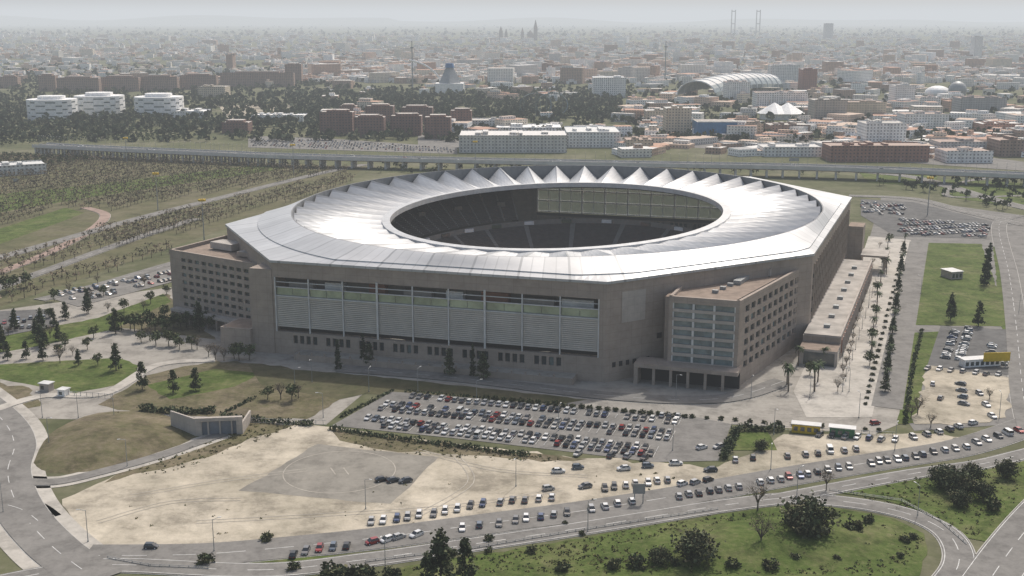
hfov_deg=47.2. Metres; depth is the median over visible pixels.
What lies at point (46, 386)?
guard hut
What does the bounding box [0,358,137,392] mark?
lawn
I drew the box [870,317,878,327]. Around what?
palm tree
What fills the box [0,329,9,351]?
pine tree
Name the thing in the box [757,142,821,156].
city building
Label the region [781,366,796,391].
palm tree
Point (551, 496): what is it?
parked car
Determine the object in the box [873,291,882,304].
palm tree
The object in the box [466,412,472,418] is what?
parked car
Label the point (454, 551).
shrub
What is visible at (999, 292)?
sidewalk
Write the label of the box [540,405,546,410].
parked car
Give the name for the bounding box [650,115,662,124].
city building
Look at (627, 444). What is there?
parked car
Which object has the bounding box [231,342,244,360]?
broadleaf tree
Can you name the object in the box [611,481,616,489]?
parked car
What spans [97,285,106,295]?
broadleaf tree
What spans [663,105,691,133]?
city building
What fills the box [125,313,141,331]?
broadleaf tree
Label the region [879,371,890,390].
pine tree
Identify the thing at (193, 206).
kerb
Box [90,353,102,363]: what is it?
broadleaf tree
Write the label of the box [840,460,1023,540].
lawn
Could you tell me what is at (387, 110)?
dark brick office
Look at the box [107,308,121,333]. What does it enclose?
pine tree
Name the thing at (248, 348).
broadleaf tree
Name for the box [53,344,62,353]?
broadleaf tree
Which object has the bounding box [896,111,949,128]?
city building
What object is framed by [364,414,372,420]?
parked car
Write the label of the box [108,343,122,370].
pine tree
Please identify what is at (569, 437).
parked car
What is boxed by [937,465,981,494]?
holm oak tree
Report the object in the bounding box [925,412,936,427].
bare tree
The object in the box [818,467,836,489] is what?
bare tree
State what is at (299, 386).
bare tree
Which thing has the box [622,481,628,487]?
parked car
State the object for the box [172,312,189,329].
broadleaf tree
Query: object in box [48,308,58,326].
pine tree
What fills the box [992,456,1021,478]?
holm oak tree
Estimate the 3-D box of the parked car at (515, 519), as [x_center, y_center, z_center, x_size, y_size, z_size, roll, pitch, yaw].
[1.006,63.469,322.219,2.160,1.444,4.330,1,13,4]
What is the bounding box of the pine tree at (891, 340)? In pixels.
[885,334,895,352]
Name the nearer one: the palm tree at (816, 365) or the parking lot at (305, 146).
the palm tree at (816, 365)
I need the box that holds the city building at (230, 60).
[226,54,235,69]
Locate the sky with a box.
[0,0,1023,20]
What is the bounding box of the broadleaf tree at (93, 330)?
[87,324,99,337]
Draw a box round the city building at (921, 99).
[915,95,941,104]
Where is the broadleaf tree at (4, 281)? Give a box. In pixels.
[0,275,13,293]
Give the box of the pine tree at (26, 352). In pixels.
[21,341,30,357]
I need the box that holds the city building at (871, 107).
[847,100,886,115]
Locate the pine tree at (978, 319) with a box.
[972,300,986,325]
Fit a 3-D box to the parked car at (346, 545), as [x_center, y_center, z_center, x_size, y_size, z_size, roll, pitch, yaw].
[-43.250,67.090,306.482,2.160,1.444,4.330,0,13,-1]
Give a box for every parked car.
[143,542,158,548]
[289,550,297,557]
[301,545,310,554]
[315,542,323,551]
[328,541,336,550]
[342,541,350,549]
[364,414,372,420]
[365,536,379,545]
[367,516,374,524]
[371,415,380,421]
[374,475,387,482]
[378,405,385,410]
[379,416,387,421]
[379,515,386,523]
[380,534,393,542]
[381,422,388,427]
[383,400,391,405]
[386,476,400,482]
[387,416,395,421]
[388,422,395,428]
[390,401,397,406]
[391,406,399,411]
[392,532,406,540]
[393,513,400,521]
[394,417,402,423]
[396,423,404,429]
[397,401,405,406]
[398,476,412,483]
[399,407,406,412]
[403,418,410,423]
[403,424,411,429]
[403,511,410,519]
[405,402,412,407]
[406,407,413,413]
[409,392,416,397]
[409,529,423,538]
[410,419,417,424]
[412,402,419,408]
[414,408,421,413]
[415,509,422,517]
[416,393,423,398]
[417,420,424,425]
[419,426,426,431]
[422,409,428,414]
[424,394,431,398]
[424,420,432,426]
[426,404,433,410]
[426,427,434,432]
[428,410,436,415]
[430,508,437,516]
[431,422,439,427]
[434,426,441,432]
[436,410,443,416]
[438,394,445,400]
[440,423,447,427]
[441,406,448,411]
[441,428,449,434]
[441,505,448,513]
[443,411,450,416]
[445,396,452,401]
[449,429,457,434]
[451,412,458,417]
[452,396,458,401]
[454,503,460,511]
[455,424,462,429]
[456,406,464,412]
[457,429,464,435]
[458,413,465,418]
[458,522,465,531]
[459,397,466,402]
[463,408,470,413]
[463,424,470,430]
[465,430,472,436]
[466,398,472,403]
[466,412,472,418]
[466,500,474,508]
[471,426,478,431]
[473,429,482,437]
[476,521,483,527]
[479,409,485,414]
[479,425,485,431]
[479,498,486,506]
[481,399,488,404]
[481,414,488,420]
[481,431,489,438]
[486,410,492,415]
[487,427,493,433]
[488,400,495,405]
[488,416,495,421]
[489,432,496,439]
[493,411,500,416]
[494,428,501,434]
[495,518,502,526]
[496,401,503,405]
[496,416,503,422]
[496,498,504,504]
[497,433,504,439]
[500,411,507,417]
[502,428,508,434]
[503,401,509,407]
[504,417,511,422]
[505,435,513,441]
[509,412,516,418]
[509,496,516,502]
[510,402,517,407]
[510,430,517,435]
[511,515,518,523]
[512,417,519,423]
[516,413,522,418]
[517,402,524,408]
[518,429,525,435]
[519,419,525,424]
[521,496,528,502]
[522,435,528,442]
[522,513,529,521]
[523,414,530,419]
[525,404,531,408]
[526,430,532,437]
[527,420,533,425]
[529,436,536,443]
[532,404,539,410]
[534,432,541,438]
[535,420,541,426]
[535,494,542,500]
[537,512,544,519]
[538,415,545,421]
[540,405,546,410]
[542,433,549,439]
[542,484,554,490]
[543,421,549,427]
[547,417,554,422]
[548,406,554,411]
[548,493,554,499]
[550,433,557,439]
[550,510,557,517]
[551,422,557,427]
[551,467,565,473]
[554,440,560,445]
[558,435,565,440]
[559,422,565,428]
[562,417,569,423]
[563,406,569,412]
[563,441,569,446]
[563,507,570,515]
[566,434,573,440]
[567,423,573,429]
[570,407,577,413]
[570,419,577,424]
[570,441,577,447]
[572,463,583,469]
[573,449,582,456]
[574,423,581,430]
[574,435,581,441]
[578,441,586,448]
[578,482,592,488]
[583,437,589,443]
[586,408,592,414]
[586,421,593,426]
[587,503,595,511]
[588,443,594,449]
[591,438,598,444]
[594,410,600,415]
[594,421,600,426]
[595,444,602,450]
[599,438,605,444]
[600,502,608,509]
[601,411,607,416]
[601,483,608,490]
[602,421,608,427]
[604,444,610,451]
[606,428,613,433]
[606,452,615,458]
[607,440,614,445]
[610,423,616,428]
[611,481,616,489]
[612,445,619,452]
[613,499,621,505]
[615,441,622,446]
[617,464,630,470]
[618,424,625,429]
[620,447,627,452]
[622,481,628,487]
[623,429,629,435]
[623,452,631,458]
[624,412,630,418]
[624,442,631,447]
[626,423,632,430]
[628,497,635,503]
[629,446,636,453]
[631,429,638,435]
[632,414,638,419]
[632,479,639,484]
[633,441,639,448]
[634,424,640,430]
[637,449,644,455]
[639,431,646,436]
[640,414,646,420]
[640,453,648,460]
[642,443,648,449]
[642,462,653,467]
[645,478,651,485]
[647,431,653,437]
[647,449,653,455]
[649,415,655,421]
[650,426,656,432]
[653,477,660,483]
[656,432,662,439]
[658,428,665,433]
[664,417,670,423]
[664,434,670,439]
[664,476,670,482]
[666,428,672,434]
[669,459,682,465]
[672,417,677,423]
[675,492,682,499]
[676,479,687,486]
[684,490,692,496]
[689,478,700,484]
[695,444,707,449]
[695,489,702,495]
[702,476,713,482]
[703,466,717,471]
[706,487,713,493]
[713,442,724,448]
[714,486,722,492]
[724,484,731,490]
[732,456,738,462]
[735,483,742,489]
[750,454,755,459]
[756,478,763,484]
[766,476,774,482]
[777,475,784,481]
[784,452,790,458]
[784,471,792,479]
[796,471,804,478]
[801,451,808,456]
[803,470,811,476]
[813,468,820,474]
[814,449,820,455]
[815,430,823,437]
[824,465,831,472]
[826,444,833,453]
[828,432,834,437]
[834,463,842,470]
[840,447,847,452]
[841,433,848,439]
[845,462,853,469]
[852,445,859,451]
[853,432,860,439]
[865,434,873,440]
[866,459,875,465]
[869,419,880,424]
[875,456,882,463]
[877,435,885,441]
[882,456,890,462]
[891,435,898,441]
[892,455,901,461]
[900,454,909,460]
[908,432,917,439]
[911,452,919,458]
[918,451,926,456]
[922,430,931,436]
[924,365,930,370]
[929,447,937,454]
[934,428,943,433]
[937,395,943,400]
[940,354,950,358]
[940,447,948,452]
[945,341,954,345]
[945,425,954,430]
[947,367,953,372]
[949,332,958,335]
[951,444,959,450]
[953,423,963,428]
[954,381,966,385]
[955,352,964,356]
[955,387,967,392]
[957,393,967,398]
[957,400,970,405]
[958,341,969,344]
[961,336,970,340]
[962,443,970,448]
[968,419,977,424]
[971,438,981,444]
[972,369,979,374]
[975,389,983,395]
[981,401,990,406]
[981,435,991,441]
[982,371,989,375]
[985,349,996,352]
[987,344,996,347]
[987,412,996,418]
[993,431,1003,438]
[995,370,1001,375]
[1002,427,1013,435]
[1013,426,1023,432]
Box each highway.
[849,195,1023,224]
[872,173,1023,208]
[961,500,1023,575]
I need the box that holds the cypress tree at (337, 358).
[334,339,342,368]
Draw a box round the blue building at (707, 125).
[692,119,736,134]
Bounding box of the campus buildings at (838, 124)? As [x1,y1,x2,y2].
[11,71,1023,157]
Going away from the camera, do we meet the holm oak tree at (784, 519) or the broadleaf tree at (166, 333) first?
the holm oak tree at (784, 519)
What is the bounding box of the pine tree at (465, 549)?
[454,537,478,575]
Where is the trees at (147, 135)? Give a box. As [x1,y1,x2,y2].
[0,120,190,145]
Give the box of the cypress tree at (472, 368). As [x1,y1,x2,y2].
[469,344,475,375]
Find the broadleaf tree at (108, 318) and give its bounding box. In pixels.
[105,315,119,323]
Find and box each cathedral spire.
[499,27,502,40]
[527,30,533,37]
[534,20,537,40]
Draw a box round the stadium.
[169,165,889,391]
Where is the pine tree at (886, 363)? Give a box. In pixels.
[881,350,894,370]
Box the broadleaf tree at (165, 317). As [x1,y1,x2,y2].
[158,314,169,330]
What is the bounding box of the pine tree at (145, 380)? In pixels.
[135,361,150,389]
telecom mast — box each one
[410,41,413,86]
[664,46,666,79]
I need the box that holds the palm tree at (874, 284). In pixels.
[872,281,882,287]
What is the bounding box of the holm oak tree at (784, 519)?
[777,506,810,524]
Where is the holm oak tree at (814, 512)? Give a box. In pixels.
[774,489,841,540]
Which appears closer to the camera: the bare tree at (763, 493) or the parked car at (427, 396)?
the bare tree at (763, 493)
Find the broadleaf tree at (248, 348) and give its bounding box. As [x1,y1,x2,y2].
[242,344,255,359]
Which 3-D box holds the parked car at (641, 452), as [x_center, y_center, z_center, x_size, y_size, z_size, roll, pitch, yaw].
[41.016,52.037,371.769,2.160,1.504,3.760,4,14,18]
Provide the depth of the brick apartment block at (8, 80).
2321.50 m
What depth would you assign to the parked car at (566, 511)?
326.20 m
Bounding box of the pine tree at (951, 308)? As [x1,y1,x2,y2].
[946,292,957,320]
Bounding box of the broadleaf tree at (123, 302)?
[118,298,128,307]
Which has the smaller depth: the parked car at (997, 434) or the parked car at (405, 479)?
the parked car at (405, 479)
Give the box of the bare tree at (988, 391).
[984,387,993,398]
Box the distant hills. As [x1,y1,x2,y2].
[0,15,1023,24]
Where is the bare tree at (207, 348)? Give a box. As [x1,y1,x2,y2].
[203,342,213,356]
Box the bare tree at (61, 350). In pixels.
[52,346,66,362]
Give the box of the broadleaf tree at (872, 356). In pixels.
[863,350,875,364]
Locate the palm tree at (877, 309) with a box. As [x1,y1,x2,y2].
[872,307,881,323]
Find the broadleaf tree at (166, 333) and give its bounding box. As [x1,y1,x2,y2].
[161,328,175,345]
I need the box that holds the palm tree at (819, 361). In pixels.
[813,359,825,381]
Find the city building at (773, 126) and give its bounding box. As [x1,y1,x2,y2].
[765,121,810,131]
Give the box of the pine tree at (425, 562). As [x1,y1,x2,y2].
[416,551,437,575]
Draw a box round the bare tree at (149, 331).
[144,323,153,340]
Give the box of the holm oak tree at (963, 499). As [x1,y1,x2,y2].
[947,488,972,507]
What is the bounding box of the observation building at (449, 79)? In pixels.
[435,63,463,92]
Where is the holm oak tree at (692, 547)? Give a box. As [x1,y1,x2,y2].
[668,523,725,565]
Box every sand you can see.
[62,421,957,543]
[912,366,1011,424]
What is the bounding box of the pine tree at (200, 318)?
[192,301,205,331]
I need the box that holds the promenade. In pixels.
[336,365,791,403]
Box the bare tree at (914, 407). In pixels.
[902,404,921,417]
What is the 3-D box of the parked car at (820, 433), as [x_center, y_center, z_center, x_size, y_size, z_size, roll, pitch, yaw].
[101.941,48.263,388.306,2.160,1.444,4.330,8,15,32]
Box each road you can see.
[0,164,366,258]
[0,218,200,289]
[0,358,214,409]
[0,398,122,575]
[0,493,974,575]
[0,495,53,524]
[20,433,227,484]
[35,262,169,300]
[90,419,1023,561]
[770,448,1023,502]
[941,178,1020,197]
[992,214,1023,428]
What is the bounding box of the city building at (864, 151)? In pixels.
[821,141,929,161]
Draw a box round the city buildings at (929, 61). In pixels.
[0,30,1023,83]
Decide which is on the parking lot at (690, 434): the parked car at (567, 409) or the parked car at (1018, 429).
the parked car at (567, 409)
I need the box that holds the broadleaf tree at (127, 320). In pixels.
[122,311,133,328]
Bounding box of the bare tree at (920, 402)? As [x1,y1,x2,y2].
[911,394,926,413]
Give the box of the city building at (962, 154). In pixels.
[934,146,993,162]
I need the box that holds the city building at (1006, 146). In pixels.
[986,135,1023,156]
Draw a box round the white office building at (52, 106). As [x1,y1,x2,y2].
[26,95,77,120]
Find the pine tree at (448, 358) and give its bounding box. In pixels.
[444,348,455,374]
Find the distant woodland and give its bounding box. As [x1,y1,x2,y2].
[0,23,1023,35]
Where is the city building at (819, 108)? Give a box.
[808,97,847,118]
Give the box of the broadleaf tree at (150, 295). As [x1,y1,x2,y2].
[143,290,154,303]
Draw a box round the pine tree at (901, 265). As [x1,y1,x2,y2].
[896,254,905,271]
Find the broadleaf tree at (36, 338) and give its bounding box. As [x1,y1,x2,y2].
[32,334,40,343]
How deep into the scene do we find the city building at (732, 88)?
1938.45 m
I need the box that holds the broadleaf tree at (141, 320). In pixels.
[133,313,149,330]
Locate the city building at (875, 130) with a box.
[856,119,906,141]
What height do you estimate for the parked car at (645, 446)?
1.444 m
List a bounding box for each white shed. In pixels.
[0,160,46,175]
[172,108,210,117]
[251,112,306,120]
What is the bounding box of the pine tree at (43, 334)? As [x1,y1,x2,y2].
[39,329,50,345]
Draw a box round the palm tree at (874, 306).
[871,304,881,312]
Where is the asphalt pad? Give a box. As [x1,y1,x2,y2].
[239,444,437,503]
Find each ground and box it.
[0,21,1023,575]
[0,155,365,306]
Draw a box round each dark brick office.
[221,119,252,133]
[319,109,354,134]
[339,103,357,109]
[353,114,385,136]
[365,103,394,122]
[390,113,422,135]
[401,105,433,120]
[424,114,451,138]
[450,108,471,120]
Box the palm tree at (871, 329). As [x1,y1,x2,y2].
[867,327,878,337]
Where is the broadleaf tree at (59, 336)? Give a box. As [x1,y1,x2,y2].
[56,331,68,340]
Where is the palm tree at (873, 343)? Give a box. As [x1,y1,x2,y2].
[869,341,876,351]
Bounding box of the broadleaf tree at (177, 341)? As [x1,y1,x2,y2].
[173,337,184,349]
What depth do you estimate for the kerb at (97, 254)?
679.69 m
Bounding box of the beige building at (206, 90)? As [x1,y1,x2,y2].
[197,84,230,97]
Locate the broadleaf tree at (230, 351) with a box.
[228,343,236,358]
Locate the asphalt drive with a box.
[871,241,928,409]
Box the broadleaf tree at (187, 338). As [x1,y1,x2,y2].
[185,336,196,348]
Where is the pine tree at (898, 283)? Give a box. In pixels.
[894,274,902,292]
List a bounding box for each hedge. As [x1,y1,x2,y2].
[136,403,216,414]
[219,412,313,425]
[220,396,256,413]
[328,424,530,456]
[340,389,394,417]
[404,389,488,397]
[718,421,784,459]
[902,328,924,423]
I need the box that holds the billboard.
[983,352,1010,365]
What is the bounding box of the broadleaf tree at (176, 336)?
[168,332,180,345]
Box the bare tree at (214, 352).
[207,343,222,359]
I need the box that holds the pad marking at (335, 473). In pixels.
[283,451,395,492]
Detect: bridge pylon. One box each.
[730,10,735,33]
[755,10,760,35]
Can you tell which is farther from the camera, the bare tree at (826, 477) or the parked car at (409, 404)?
the parked car at (409, 404)
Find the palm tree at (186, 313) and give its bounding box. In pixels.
[181,310,189,327]
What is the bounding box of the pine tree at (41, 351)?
[36,338,47,358]
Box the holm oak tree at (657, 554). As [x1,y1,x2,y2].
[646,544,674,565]
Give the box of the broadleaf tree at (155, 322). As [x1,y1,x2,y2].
[146,317,160,330]
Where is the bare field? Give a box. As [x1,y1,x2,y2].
[219,105,293,118]
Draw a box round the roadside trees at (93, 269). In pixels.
[0,239,172,300]
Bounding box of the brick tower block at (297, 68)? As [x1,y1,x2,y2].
[284,63,302,83]
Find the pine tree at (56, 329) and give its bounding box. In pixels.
[53,323,63,340]
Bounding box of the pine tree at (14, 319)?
[9,308,19,330]
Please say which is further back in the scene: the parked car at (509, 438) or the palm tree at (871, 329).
the palm tree at (871, 329)
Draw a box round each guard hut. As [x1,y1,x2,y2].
[37,380,54,391]
[56,386,70,396]
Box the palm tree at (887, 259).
[882,258,891,274]
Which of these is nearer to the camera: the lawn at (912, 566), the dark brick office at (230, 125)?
the lawn at (912, 566)
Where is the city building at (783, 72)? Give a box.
[768,64,800,81]
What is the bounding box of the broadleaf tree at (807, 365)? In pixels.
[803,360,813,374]
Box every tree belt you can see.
[0,151,839,174]
[264,121,1023,209]
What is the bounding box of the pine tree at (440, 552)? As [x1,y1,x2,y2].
[424,527,458,575]
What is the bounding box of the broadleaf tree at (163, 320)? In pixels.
[158,317,174,329]
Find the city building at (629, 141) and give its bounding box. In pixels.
[624,136,653,146]
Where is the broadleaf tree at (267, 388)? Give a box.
[259,385,273,399]
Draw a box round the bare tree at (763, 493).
[746,482,770,510]
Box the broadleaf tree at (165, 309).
[158,304,169,315]
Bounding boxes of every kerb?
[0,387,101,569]
[2,220,196,289]
[4,208,110,273]
[8,165,366,257]
[13,362,209,406]
[33,434,229,487]
[120,504,975,575]
[214,419,1022,562]
[338,372,793,404]
[832,457,1023,494]
[976,499,1023,553]
[991,217,1023,418]
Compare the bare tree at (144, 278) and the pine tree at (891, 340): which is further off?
the bare tree at (144, 278)
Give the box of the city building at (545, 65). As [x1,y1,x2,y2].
[542,62,553,69]
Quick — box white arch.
[409,59,440,81]
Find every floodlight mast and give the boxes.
[152,172,158,209]
[198,199,205,239]
[927,177,933,214]
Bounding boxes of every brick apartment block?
[0,75,20,87]
[38,73,57,90]
[56,76,101,92]
[100,75,140,90]
[141,75,179,90]
[179,74,218,88]
[220,71,294,86]
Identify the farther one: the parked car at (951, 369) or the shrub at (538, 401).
the parked car at (951, 369)
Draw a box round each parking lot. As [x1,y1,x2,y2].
[0,309,54,335]
[54,266,170,305]
[248,136,456,153]
[333,392,730,461]
[861,199,991,238]
[928,326,1007,373]
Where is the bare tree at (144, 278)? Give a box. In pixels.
[140,272,149,285]
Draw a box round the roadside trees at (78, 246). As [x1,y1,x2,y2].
[0,207,209,274]
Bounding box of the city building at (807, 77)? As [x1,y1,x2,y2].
[798,67,817,89]
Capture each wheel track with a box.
[97,498,240,522]
[130,469,303,496]
[195,488,562,523]
[415,457,474,514]
[417,449,586,477]
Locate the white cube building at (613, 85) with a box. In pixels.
[592,75,625,97]
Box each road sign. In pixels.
[633,484,644,502]
[789,158,798,162]
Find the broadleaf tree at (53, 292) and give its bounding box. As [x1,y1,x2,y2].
[48,287,58,300]
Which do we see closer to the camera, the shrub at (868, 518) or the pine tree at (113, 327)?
the shrub at (868, 518)
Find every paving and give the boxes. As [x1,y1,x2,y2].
[0,287,360,423]
[204,325,804,391]
[418,132,1023,170]
[478,371,899,433]
[870,197,1023,430]
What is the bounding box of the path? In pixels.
[0,207,109,273]
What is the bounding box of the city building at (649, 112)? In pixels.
[644,107,662,119]
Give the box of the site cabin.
[958,355,1000,367]
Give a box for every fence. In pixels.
[68,391,111,398]
[251,418,325,424]
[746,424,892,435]
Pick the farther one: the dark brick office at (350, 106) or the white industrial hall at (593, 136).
the dark brick office at (350, 106)
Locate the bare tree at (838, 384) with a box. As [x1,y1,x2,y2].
[834,376,843,390]
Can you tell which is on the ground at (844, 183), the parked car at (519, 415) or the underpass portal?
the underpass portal
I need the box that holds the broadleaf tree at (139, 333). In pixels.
[135,329,148,342]
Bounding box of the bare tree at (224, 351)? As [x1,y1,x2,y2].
[219,345,228,360]
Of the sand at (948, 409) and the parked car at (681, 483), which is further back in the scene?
the sand at (948, 409)
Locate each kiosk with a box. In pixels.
[791,420,821,434]
[828,423,855,438]
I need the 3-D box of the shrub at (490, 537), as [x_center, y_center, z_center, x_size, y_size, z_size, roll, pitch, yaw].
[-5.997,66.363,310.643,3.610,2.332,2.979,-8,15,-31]
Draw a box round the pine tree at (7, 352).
[2,342,11,359]
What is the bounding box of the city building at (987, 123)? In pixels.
[973,120,1023,131]
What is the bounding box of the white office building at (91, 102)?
[74,92,125,115]
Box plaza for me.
[794,236,910,416]
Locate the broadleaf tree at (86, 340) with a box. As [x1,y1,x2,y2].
[82,336,91,349]
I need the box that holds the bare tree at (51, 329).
[44,325,54,337]
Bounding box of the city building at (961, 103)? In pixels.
[951,95,1006,113]
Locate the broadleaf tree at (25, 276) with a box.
[18,270,32,285]
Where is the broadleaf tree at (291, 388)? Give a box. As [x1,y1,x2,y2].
[283,383,297,401]
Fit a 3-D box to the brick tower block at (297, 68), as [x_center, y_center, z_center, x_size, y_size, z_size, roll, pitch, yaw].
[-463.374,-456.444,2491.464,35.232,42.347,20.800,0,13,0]
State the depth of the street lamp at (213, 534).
303.28 m
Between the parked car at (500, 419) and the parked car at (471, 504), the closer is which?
the parked car at (471, 504)
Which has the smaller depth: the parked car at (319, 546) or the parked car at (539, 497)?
the parked car at (319, 546)
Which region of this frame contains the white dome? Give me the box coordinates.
[924,86,947,95]
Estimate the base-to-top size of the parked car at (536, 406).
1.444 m
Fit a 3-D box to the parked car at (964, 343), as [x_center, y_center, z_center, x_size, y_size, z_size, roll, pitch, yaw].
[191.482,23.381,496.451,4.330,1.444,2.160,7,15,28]
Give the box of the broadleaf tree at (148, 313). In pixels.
[142,309,156,328]
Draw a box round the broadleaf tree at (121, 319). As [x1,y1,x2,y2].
[111,313,125,327]
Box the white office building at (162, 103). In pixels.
[134,93,183,117]
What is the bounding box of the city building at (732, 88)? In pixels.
[723,80,750,99]
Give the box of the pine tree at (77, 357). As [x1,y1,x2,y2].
[73,349,81,365]
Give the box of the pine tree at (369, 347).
[363,343,373,364]
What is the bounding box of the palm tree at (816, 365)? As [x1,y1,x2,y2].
[808,361,824,391]
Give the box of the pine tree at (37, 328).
[34,323,42,335]
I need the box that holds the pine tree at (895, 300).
[889,292,900,311]
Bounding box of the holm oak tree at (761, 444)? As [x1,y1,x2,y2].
[751,438,769,451]
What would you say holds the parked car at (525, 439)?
on the parking lot at (690, 434)
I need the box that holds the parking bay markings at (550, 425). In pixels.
[370,396,680,456]
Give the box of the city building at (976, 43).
[969,35,982,57]
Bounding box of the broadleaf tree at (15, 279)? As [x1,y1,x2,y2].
[6,274,20,290]
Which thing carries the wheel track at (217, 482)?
on the sand at (174, 522)
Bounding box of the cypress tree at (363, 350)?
[360,333,366,357]
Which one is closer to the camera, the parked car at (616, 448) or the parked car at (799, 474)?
the parked car at (799, 474)
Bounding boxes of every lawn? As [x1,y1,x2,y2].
[0,208,83,243]
[0,294,170,352]
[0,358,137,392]
[0,382,40,407]
[98,360,339,419]
[101,294,214,338]
[148,369,254,398]
[249,366,586,404]
[249,556,333,562]
[391,506,926,575]
[731,432,776,449]
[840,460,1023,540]
[860,173,937,185]
[897,331,938,423]
[916,243,1000,325]
[940,179,1023,203]
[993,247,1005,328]
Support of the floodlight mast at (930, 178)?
on the ground at (844, 183)
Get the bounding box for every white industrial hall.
[459,130,566,152]
[496,123,561,129]
[564,126,620,147]
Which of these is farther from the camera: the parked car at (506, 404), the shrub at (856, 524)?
the parked car at (506, 404)
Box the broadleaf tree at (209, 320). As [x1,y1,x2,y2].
[204,315,216,329]
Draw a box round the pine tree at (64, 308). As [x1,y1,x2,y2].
[59,301,70,319]
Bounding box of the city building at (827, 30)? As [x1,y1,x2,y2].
[823,23,833,38]
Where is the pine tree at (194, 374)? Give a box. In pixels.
[187,367,203,389]
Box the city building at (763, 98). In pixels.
[752,90,807,106]
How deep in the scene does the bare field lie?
1777.27 m
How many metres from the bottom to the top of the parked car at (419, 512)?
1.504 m
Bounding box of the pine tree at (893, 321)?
[888,316,898,332]
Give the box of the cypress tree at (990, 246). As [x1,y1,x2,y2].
[986,242,992,279]
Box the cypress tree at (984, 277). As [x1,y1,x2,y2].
[979,248,990,284]
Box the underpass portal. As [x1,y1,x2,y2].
[170,410,250,435]
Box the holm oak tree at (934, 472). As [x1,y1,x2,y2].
[924,463,958,487]
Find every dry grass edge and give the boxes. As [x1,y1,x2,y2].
[105,422,293,482]
[332,429,583,461]
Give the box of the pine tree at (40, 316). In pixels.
[35,307,46,330]
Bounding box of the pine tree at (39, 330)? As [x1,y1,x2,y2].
[37,324,45,341]
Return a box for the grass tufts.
[117,411,1023,575]
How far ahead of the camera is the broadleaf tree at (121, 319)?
520.98 m
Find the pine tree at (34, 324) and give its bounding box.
[30,317,37,333]
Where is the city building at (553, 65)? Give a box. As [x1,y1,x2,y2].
[551,64,567,66]
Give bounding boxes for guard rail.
[107,556,208,567]
[366,507,718,561]
[829,489,966,542]
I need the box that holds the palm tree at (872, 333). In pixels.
[866,330,877,348]
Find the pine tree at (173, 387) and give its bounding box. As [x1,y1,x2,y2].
[167,369,180,392]
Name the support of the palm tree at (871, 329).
on the paving at (774, 369)
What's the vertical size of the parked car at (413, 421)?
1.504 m
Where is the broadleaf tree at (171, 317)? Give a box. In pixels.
[167,313,175,327]
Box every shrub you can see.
[194,553,214,564]
[258,530,273,542]
[286,561,301,570]
[318,559,342,575]
[331,563,359,575]
[352,562,379,575]
[381,565,401,575]
[448,547,457,557]
[481,394,489,399]
[483,533,494,542]
[483,546,493,553]
[508,397,516,401]
[524,544,537,554]
[525,398,533,403]
[534,399,542,404]
[551,400,559,405]
[554,560,570,571]
[604,558,623,569]
[625,553,647,571]
[638,409,646,413]
[670,557,680,565]
[724,556,741,568]
[762,557,780,571]
[789,552,800,559]
[832,554,841,559]
[841,517,866,532]
[862,513,874,523]
[896,552,904,558]
[898,534,911,543]
[908,532,918,539]
[982,495,1002,511]
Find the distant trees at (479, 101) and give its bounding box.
[0,38,1023,141]
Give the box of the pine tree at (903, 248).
[899,241,906,253]
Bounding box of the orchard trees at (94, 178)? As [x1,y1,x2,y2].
[0,151,347,224]
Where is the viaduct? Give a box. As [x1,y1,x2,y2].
[32,142,1023,186]
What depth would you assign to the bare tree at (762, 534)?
305.58 m
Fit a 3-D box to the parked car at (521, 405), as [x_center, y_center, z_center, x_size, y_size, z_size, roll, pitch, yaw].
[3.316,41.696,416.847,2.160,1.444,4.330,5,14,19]
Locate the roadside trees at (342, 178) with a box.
[95,169,355,244]
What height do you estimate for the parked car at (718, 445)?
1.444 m
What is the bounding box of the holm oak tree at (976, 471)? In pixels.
[960,459,987,480]
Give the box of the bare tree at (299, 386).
[294,383,304,397]
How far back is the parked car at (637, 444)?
376.94 m
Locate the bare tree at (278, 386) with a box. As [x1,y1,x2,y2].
[273,380,286,399]
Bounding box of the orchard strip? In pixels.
[0,165,281,211]
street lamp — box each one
[76,509,88,541]
[212,516,220,550]
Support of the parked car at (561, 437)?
on the parking lot at (690, 434)
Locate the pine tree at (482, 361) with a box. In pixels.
[475,351,490,378]
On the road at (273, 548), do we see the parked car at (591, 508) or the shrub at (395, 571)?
the parked car at (591, 508)
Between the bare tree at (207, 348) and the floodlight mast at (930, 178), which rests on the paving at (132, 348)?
the bare tree at (207, 348)
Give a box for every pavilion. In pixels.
[677,73,782,94]
[757,103,783,119]
[781,103,804,119]
[940,268,963,278]
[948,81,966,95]
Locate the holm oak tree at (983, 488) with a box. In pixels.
[971,481,995,499]
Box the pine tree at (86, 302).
[81,287,92,312]
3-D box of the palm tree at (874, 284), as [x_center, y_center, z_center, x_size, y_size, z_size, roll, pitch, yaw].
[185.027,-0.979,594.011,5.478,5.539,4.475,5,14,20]
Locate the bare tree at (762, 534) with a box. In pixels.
[746,512,776,539]
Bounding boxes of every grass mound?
[34,411,195,473]
[615,516,905,572]
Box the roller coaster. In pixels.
[519,92,567,116]
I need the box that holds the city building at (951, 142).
[929,138,987,149]
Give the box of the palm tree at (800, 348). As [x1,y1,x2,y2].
[793,345,804,365]
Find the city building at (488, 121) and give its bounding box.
[472,117,498,127]
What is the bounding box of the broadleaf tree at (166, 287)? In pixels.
[161,284,171,293]
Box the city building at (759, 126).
[745,120,763,133]
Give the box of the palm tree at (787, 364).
[782,362,793,383]
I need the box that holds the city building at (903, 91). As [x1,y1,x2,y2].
[888,83,915,100]
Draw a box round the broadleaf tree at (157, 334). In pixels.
[148,330,160,345]
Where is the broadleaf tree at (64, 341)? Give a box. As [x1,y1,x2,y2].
[60,338,68,345]

